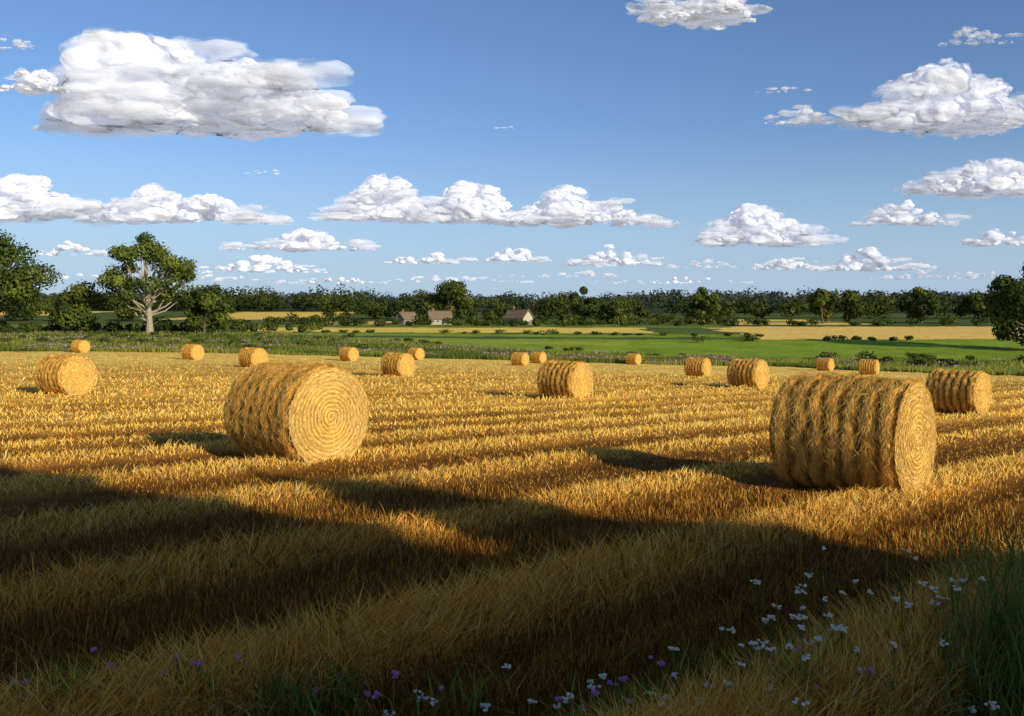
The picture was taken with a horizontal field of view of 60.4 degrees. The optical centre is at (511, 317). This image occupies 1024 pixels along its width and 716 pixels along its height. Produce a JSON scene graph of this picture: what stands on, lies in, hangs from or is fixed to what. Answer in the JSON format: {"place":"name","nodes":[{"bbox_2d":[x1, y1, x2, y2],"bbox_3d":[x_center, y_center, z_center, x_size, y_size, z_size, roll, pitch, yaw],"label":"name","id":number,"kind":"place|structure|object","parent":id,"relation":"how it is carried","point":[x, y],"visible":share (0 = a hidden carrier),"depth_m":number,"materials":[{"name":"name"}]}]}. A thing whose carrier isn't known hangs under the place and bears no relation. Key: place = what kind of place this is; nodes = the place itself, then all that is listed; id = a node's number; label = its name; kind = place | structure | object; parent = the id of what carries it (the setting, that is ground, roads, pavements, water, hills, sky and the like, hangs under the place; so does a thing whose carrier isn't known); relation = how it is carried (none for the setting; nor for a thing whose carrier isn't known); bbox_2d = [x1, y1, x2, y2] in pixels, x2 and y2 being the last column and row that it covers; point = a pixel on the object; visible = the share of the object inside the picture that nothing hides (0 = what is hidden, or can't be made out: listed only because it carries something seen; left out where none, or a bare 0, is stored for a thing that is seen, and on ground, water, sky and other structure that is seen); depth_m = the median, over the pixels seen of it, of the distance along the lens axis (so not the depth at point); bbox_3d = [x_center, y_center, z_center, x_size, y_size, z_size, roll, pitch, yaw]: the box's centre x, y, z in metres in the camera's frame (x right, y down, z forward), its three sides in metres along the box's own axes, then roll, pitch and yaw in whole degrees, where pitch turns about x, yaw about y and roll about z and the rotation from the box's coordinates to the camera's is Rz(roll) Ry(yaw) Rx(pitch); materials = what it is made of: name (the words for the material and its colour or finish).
{"place":"outdoors","nodes":[
{"label":"outdoors","id":0,"kind":"place"},
{"bbox_2d":[0,38,30,48],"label":"cloud","id":1,"kind":"structure","parent":0,"point":[21,46],"depth_m":975.58,"materials":[{"name":"white"}]},
{"bbox_2d":[0,69,67,95],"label":"cloud","id":2,"kind":"structure","parent":0,"point":[37,82],"depth_m":1154.38,"materials":[{"name":"white"}]},
{"bbox_2d":[0,173,120,223],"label":"cloud","id":3,"kind":"structure","parent":0,"point":[25,198],"depth_m":2673.34,"materials":[{"name":"white"}]},
{"bbox_2d":[32,240,104,256],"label":"cloud","id":4,"kind":"structure","parent":0,"point":[71,245],"depth_m":4263.72,"materials":[{"name":"white"}]},
{"bbox_2d":[62,183,287,224],"bbox_3d":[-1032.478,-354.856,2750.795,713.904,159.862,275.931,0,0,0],"label":"cloud","id":5,"kind":"structure","parent":0,"point":[151,203],"depth_m":2709.76,"materials":[{"name":"white"}]},
{"bbox_2d":[37,29,379,140],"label":"cloud","id":6,"kind":"structure","parent":0,"point":[136,83],"depth_m":1311.16,"materials":[{"name":"white"}]},
{"bbox_2d":[187,274,281,281],"bbox_3d":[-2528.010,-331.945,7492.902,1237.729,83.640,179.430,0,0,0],"label":"cloud","id":7,"kind":"structure","parent":0,"point":[235,278],"depth_m":7496.40,"materials":[{"name":"white"}]},
{"bbox_2d":[197,255,326,273],"bbox_3d":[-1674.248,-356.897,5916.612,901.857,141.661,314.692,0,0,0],"label":"cloud","id":8,"kind":"structure","parent":0,"point":[263,263],"depth_m":5876.67,"materials":[{"name":"white"}]},
{"bbox_2d":[221,228,378,252],"bbox_3d":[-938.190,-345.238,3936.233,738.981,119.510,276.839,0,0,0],"label":"cloud","id":9,"kind":"structure","parent":0,"point":[302,240],"depth_m":3877.09,"materials":[{"name":"white"}]},
{"bbox_2d":[273,277,386,283],"bbox_3d":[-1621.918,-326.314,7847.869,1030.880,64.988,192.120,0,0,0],"label":"cloud","id":10,"kind":"structure","parent":0,"point":[341,279],"depth_m":7831.60,"materials":[{"name":"white"}]},
{"bbox_2d":[321,174,450,222],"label":"cloud","id":11,"kind":"structure","parent":0,"point":[377,197],"depth_m":2653.87,"materials":[{"name":"white"}]},
{"bbox_2d":[374,252,457,263],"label":"cloud","id":12,"kind":"structure","parent":0,"point":[437,258],"depth_m":4889.30,"materials":[{"name":"white"}]},
{"bbox_2d":[364,275,530,282],"bbox_3d":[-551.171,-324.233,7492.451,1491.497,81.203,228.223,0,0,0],"label":"cloud","id":13,"kind":"structure","parent":0,"point":[433,280],"depth_m":7468.96,"materials":[{"name":"white"}]},
{"bbox_2d":[414,180,549,224],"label":"cloud","id":14,"kind":"structure","parent":0,"point":[467,202],"depth_m":2697.67,"materials":[{"name":"white"}]},
{"bbox_2d":[457,248,549,261],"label":"cloud","id":15,"kind":"structure","parent":0,"point":[522,255],"depth_m":4677.86,"materials":[{"name":"white"}]},
{"bbox_2d":[0,303,1023,715],"bbox_3d":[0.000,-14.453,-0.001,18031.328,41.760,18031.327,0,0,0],"label":"ground","id":16,"kind":"structure","parent":0,"point":[962,339],"depth_m":17.44,"materials":[{"name":"yellow plant"}]},
{"bbox_2d":[0,229,64,317],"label":"broadleaf tree","id":17,"kind":"object","parent":16,"relation":"on","point":[18,285],"visible":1,"depth_m":193.65,"materials":[{"name":"green plant"}]},
{"bbox_2d":[33,353,97,394],"bbox_3d":[-17.094,2.213,33.693,1.870,1.755,1.744,0,0,30],"label":"hay bale","id":18,"kind":"object","parent":16,"relation":"on","point":[55,373],"visible":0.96,"depth_m":33.18,"materials":[{"name":"plant"}]},
{"bbox_2d":[49,279,107,332],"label":"broadleaf tree","id":19,"kind":"object","parent":16,"relation":"on","point":[72,314],"visible":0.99,"depth_m":193.30,"materials":[{"name":"green plant"}]},
{"bbox_2d":[71,340,89,352],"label":"hay bale","id":20,"kind":"object","parent":16,"relation":"on","point":[79,346],"visible":0.97,"depth_m":103.53,"materials":[{"name":"plant"}]},
{"bbox_2d":[94,232,197,332],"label":"oak tree","id":21,"kind":"object","parent":16,"relation":"on","point":[147,249],"visible":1,"depth_m":188.39,"materials":[{"name":"green plant"}]},
{"bbox_2d":[0,315,324,332],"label":"hedge","id":22,"kind":"object","parent":16,"relation":"on","point":[161,325],"visible":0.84,"depth_m":202.11,"materials":[{"name":"green plant"}]},
{"bbox_2d":[180,344,203,359],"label":"hay bale","id":23,"kind":"object","parent":16,"relation":"on","point":[192,351],"visible":0.99,"depth_m":86.48,"materials":[{"name":"plant"}]},
{"bbox_2d":[187,308,214,331],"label":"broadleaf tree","id":24,"kind":"object","parent":16,"relation":"on","point":[209,313],"visible":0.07,"depth_m":201.63,"materials":[{"name":"green plant"}]},
{"bbox_2d":[177,283,235,333],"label":"broadleaf tree","id":25,"kind":"object","parent":16,"relation":"on","point":[206,298],"visible":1,"depth_m":190.75,"materials":[{"name":"green plant"}]},
{"bbox_2d":[238,347,268,366],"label":"hay bale","id":26,"kind":"object","parent":16,"relation":"on","point":[248,356],"visible":0.8,"depth_m":69.44,"materials":[{"name":"plant"}]},
{"bbox_2d":[221,359,369,463],"bbox_3d":[-3.627,1.613,14.759,2.001,1.847,1.849,0,0,39],"label":"hay bale","id":27,"kind":"object","parent":16,"relation":"on","point":[304,410],"visible":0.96,"depth_m":14.17,"materials":[{"name":"plant"}]},
{"bbox_2d":[338,346,358,360],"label":"hay bale","id":28,"kind":"object","parent":16,"relation":"on","point":[346,353],"visible":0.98,"depth_m":96.49,"materials":[{"name":"plant"}]},
{"bbox_2d":[380,352,415,375],"bbox_3d":[-7.395,3.092,56.992,1.870,1.755,1.744,0,0,38],"label":"hay bale","id":29,"kind":"object","parent":16,"relation":"on","point":[399,364],"visible":0.91,"depth_m":56.45,"materials":[{"name":"plant"}]},
{"bbox_2d":[394,310,417,324],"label":"thatched cottage","id":30,"kind":"structure","parent":16,"relation":"on","point":[402,317],"depth_m":262.05,"materials":[{"name":"white stone"}]},
{"bbox_2d":[407,347,424,359],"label":"hay bale","id":31,"kind":"object","parent":16,"relation":"on","point":[417,353],"visible":0.83,"depth_m":107.42,"materials":[{"name":"plant"}]},
{"bbox_2d":[2,619,865,715],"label":"grass tuft","id":32,"kind":"object","parent":16,"relation":"on","point":[318,708],"visible":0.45,"depth_m":5.00,"materials":[{"name":"green plant"}]},
{"bbox_2d":[427,308,452,324],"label":"thatched cottage","id":33,"kind":"structure","parent":16,"relation":"on","point":[437,317],"depth_m":260.60,"materials":[{"name":"white stone"}]},
{"bbox_2d":[10,645,873,714],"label":"purple wildflower","id":34,"kind":"object","parent":16,"relation":"on","point":[594,692],"visible":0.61,"depth_m":5.10,"materials":[{"name":"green plant"}]},
{"bbox_2d":[422,279,473,320],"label":"broadleaf tree","id":35,"kind":"object","parent":16,"relation":"on","point":[448,296],"visible":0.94,"depth_m":280.76,"materials":[{"name":"green plant"}]},
{"bbox_2d":[3,283,967,312],"bbox_3d":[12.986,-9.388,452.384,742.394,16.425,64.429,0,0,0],"label":"distant treeline","id":36,"kind":"object","parent":16,"relation":"on","point":[420,302],"visible":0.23,"depth_m":453.00,"materials":[{"name":"green plant"}]},
{"bbox_2d":[0,322,977,366],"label":"shrub","id":37,"kind":"object","parent":16,"relation":"on","point":[923,362],"visible":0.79,"depth_m":137.50,"materials":[{"name":"green plant"}]},
{"bbox_2d":[374,318,606,324],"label":"shrub","id":38,"kind":"object","parent":16,"relation":"on","point":[600,322],"visible":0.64,"depth_m":254.26,"materials":[{"name":"green plant"}]},
{"bbox_2d":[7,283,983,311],"bbox_3d":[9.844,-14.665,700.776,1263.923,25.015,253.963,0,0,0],"label":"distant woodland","id":39,"kind":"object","parent":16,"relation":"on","point":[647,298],"visible":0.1,"depth_m":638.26,"materials":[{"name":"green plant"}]},
{"bbox_2d":[263,309,727,323],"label":"hedge","id":40,"kind":"object","parent":16,"relation":"on","point":[691,320],"visible":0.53,"depth_m":268.53,"materials":[{"name":"green plant"}]},
{"bbox_2d":[3,289,999,320],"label":"distant treeline","id":41,"kind":"object","parent":16,"relation":"on","point":[756,310],"visible":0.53,"depth_m":330.20,"materials":[{"name":"green plant"}]},
{"bbox_2d":[0,352,1023,715],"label":"straw stubble","id":42,"kind":"object","parent":16,"relation":"on","point":[372,636],"visible":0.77,"depth_m":7.20,"materials":[{"name":"yellow plant"}]},
{"bbox_2d":[0,329,1023,375],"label":"wildflower margin","id":43,"kind":"object","parent":16,"relation":"on","point":[279,347],"visible":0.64,"depth_m":122.93,"materials":[{"name":"green plant"}]},
{"bbox_2d":[503,306,533,324],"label":"thatched cottage","id":44,"kind":"structure","parent":16,"relation":"on","point":[513,313],"depth_m":260.40,"materials":[{"name":"stone"}]},
{"bbox_2d":[511,352,529,365],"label":"hay bale","id":45,"kind":"object","parent":16,"relation":"on","point":[519,358],"visible":0.98,"depth_m":99.49,"materials":[{"name":"plant"}]},
{"bbox_2d":[530,352,546,362],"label":"hay bale","id":46,"kind":"object","parent":16,"relation":"on","point":[538,357],"visible":0.98,"depth_m":109.51,"materials":[{"name":"plant"}]},
{"bbox_2d":[321,329,763,336],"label":"hedge","id":47,"kind":"object","parent":16,"relation":"on","point":[529,331],"visible":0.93,"depth_m":196.69,"materials":[{"name":"green plant"}]},
{"bbox_2d":[536,359,593,398],"bbox_3d":[2.105,2.519,34.992,1.870,1.755,1.744,0,0,40],"label":"hay bale","id":48,"kind":"object","parent":16,"relation":"on","point":[572,379],"visible":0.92,"depth_m":34.45,"materials":[{"name":"plant"}]},
{"bbox_2d":[568,286,598,319],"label":"broadleaf tree","id":49,"kind":"object","parent":16,"relation":"on","point":[586,307],"visible":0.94,"depth_m":281.07,"materials":[{"name":"green plant"}]},
{"bbox_2d":[598,299,629,323],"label":"broadleaf tree","id":50,"kind":"object","parent":16,"relation":"on","point":[615,307],"visible":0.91,"depth_m":267.89,"materials":[{"name":"green plant"}]},
{"bbox_2d":[625,353,641,364],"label":"hay bale","id":51,"kind":"object","parent":16,"relation":"on","point":[633,358],"visible":1,"depth_m":112.49,"materials":[{"name":"plant"}]},
{"bbox_2d":[296,315,1004,326],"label":"hedge","id":52,"kind":"object","parent":16,"relation":"on","point":[625,321],"visible":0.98,"depth_m":248.21,"materials":[{"name":"green plant"}]},
{"bbox_2d":[383,546,999,715],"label":"white wildflower","id":53,"kind":"object","parent":16,"relation":"on","point":[840,627],"visible":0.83,"depth_m":5.38,"materials":[{"name":"flower petals"},{"name":"green plant stems"},{"name":"leaves"}]},
{"bbox_2d":[684,357,711,375],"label":"hay bale","id":54,"kind":"object","parent":16,"relation":"on","point":[697,366],"visible":0.99,"depth_m":71.46,"materials":[{"name":"plant"}]},
{"bbox_2d":[685,286,723,318],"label":"broadleaf tree","id":55,"kind":"object","parent":16,"relation":"on","point":[710,303],"visible":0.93,"depth_m":278.56,"materials":[{"name":"green plant"}]},
{"bbox_2d":[391,338,1023,361],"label":"hedge","id":56,"kind":"object","parent":16,"relation":"on","point":[920,355],"visible":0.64,"depth_m":127.67,"materials":[{"name":"green plant"}]},
{"bbox_2d":[726,358,769,387],"bbox_3d":[12.604,3.014,46.992,1.744,1.755,1.870,0,0,-44],"label":"hay bale","id":57,"kind":"object","parent":16,"relation":"on","point":[750,372],"visible":0.92,"depth_m":46.46,"materials":[{"name":"plant"}]},
{"bbox_2d":[807,288,841,322],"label":"broadleaf tree","id":58,"kind":"object","parent":16,"relation":"on","point":[827,300],"visible":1,"depth_m":273.20,"materials":[{"name":"green plant"}]},
{"bbox_2d":[816,358,834,370],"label":"hay bale","id":59,"kind":"object","parent":16,"relation":"on","point":[824,364],"visible":1,"depth_m":103.52,"materials":[{"name":"plant"}]},
{"bbox_2d":[835,290,866,321],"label":"broadleaf tree","id":60,"kind":"object","parent":16,"relation":"on","point":[857,308],"visible":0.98,"depth_m":278.47,"materials":[{"name":"green plant"}]},
{"bbox_2d":[766,369,937,493],"bbox_3d":[4.621,1.583,11.947,1.918,1.731,1.723,0,0,43],"label":"hay bale","id":61,"kind":"object","parent":16,"relation":"on","point":[834,430],"visible":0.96,"depth_m":11.44,"materials":[{"name":"plant"}]},
{"bbox_2d":[858,359,879,374],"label":"hay bale","id":62,"kind":"object","parent":16,"relation":"on","point":[869,366],"visible":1,"depth_m":89.49,"materials":[{"name":"plant"}]},
{"bbox_2d":[744,334,1012,340],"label":"hedge","id":63,"kind":"object","parent":16,"relation":"on","point":[856,337],"visible":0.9,"depth_m":174.13,"materials":[{"name":"green plant"}]},
{"bbox_2d":[894,286,940,322],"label":"broadleaf tree","id":64,"kind":"object","parent":16,"relation":"on","point":[929,303],"visible":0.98,"depth_m":273.83,"materials":[{"name":"green plant"}]},
{"bbox_2d":[925,367,991,413],"bbox_3d":[15.203,2.540,29.992,1.661,1.672,1.781,0,0,-40],"label":"hay bale","id":65,"kind":"object","parent":16,"relation":"on","point":[963,391],"visible":0.89,"depth_m":29.49,"materials":[{"name":"plant"}]},
{"bbox_2d":[953,292,991,323],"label":"broadleaf tree","id":66,"kind":"object","parent":16,"relation":"on","point":[972,302],"visible":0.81,"depth_m":269.86,"materials":[{"name":"green plant"}]},
{"bbox_2d":[981,262,1023,345],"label":"broadleaf tree","id":67,"kind":"object","parent":16,"relation":"on","point":[1005,297],"visible":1,"depth_m":147.80,"materials":[{"name":"green plant"}]},
{"bbox_2d":[0,0,1023,301],"label":"sky","id":68,"kind":"structure","parent":0,"point":[669,120],"materials":[{"name":"blue"}]},
{"bbox_2d":[511,271,615,277],"bbox_3d":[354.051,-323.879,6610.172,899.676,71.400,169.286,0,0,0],"label":"cloud","id":69,"kind":"structure","parent":0,"point":[608,274],"depth_m":6596.82,"materials":[{"name":"white"}]},
{"bbox_2d":[502,185,675,228],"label":"cloud","id":70,"kind":"structure","parent":0,"point":[566,206],"depth_m":2795.84,"materials":[{"name":"white"}]},
{"bbox_2d":[562,244,663,266],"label":"cloud","id":71,"kind":"structure","parent":0,"point":[594,259],"depth_m":5020.29,"materials":[{"name":"white"}]},
{"bbox_2d":[583,277,751,283],"bbox_3d":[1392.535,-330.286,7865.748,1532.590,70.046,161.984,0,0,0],"label":"cloud","id":72,"kind":"structure","parent":0,"point":[674,280],"depth_m":7838.33,"materials":[{"name":"white"}]},
{"bbox_2d":[627,0,768,29],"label":"cloud","id":73,"kind":"structure","parent":0,"point":[705,14],"depth_m":876.64,"materials":[{"name":"white"}]},
{"bbox_2d":[670,260,735,267],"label":"cloud","id":74,"kind":"structure","parent":0,"point":[725,264],"depth_m":5323.19,"materials":[{"name":"white"}]},
{"bbox_2d":[692,202,830,247],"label":"cloud","id":75,"kind":"structure","parent":0,"point":[747,223],"depth_m":3584.46,"materials":[{"name":"white"}]},
{"bbox_2d":[766,86,810,92],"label":"cloud","id":76,"kind":"structure","parent":0,"point":[784,88],"depth_m":1168.39,"materials":[{"name":"white"}]},
{"bbox_2d":[751,257,835,269],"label":"cloud","id":77,"kind":"structure","parent":0,"point":[785,264],"depth_m":5473.96,"materials":[{"name":"white"}]},
{"bbox_2d":[764,105,834,124],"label":"cloud","id":78,"kind":"structure","parent":0,"point":[806,111],"depth_m":1358.69,"materials":[{"name":"white"}]},
{"bbox_2d":[809,247,935,271],"bbox_3d":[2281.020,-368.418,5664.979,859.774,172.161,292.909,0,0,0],"label":"cloud","id":79,"kind":"structure","parent":0,"point":[875,261],"depth_m":5631.33,"materials":[{"name":"white"}]},
{"bbox_2d":[850,200,966,225],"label":"cloud","id":80,"kind":"structure","parent":0,"point":[891,214],"depth_m":2820.77,"materials":[{"name":"white"}]},
{"bbox_2d":[824,492,1023,715],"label":"tall grass","id":81,"kind":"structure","parent":0,"point":[1016,608],"depth_m":5.56,"materials":[{"name":"green plant"}]},
{"bbox_2d":[830,58,1023,136],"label":"cloud","id":82,"kind":"structure","parent":0,"point":[946,100],"depth_m":1347.03,"materials":[{"name":"white"}]},
{"bbox_2d":[870,271,993,279],"bbox_3d":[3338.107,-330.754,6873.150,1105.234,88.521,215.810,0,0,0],"label":"cloud","id":83,"kind":"structure","parent":0,"point":[921,274],"depth_m":6874.28,"materials":[{"name":"white"}]},
{"bbox_2d":[912,129,1005,138],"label":"cloud","id":84,"kind":"structure","parent":0,"point":[921,136],"depth_m":1450.40,"materials":[{"name":"white"}]},
{"bbox_2d":[897,158,1023,198],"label":"cloud","id":85,"kind":"structure","parent":0,"point":[989,178],"depth_m":2112.28,"materials":[{"name":"white"}]},
{"bbox_2d":[944,27,1019,44],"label":"cloud","id":86,"kind":"structure","parent":0,"point":[965,32],"depth_m":955.60,"materials":[{"name":"white"}]},
{"bbox_2d":[962,228,1023,246],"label":"cloud","id":87,"kind":"structure","parent":0,"point":[994,236],"depth_m":3628.27,"materials":[{"name":"white"}]}
]}

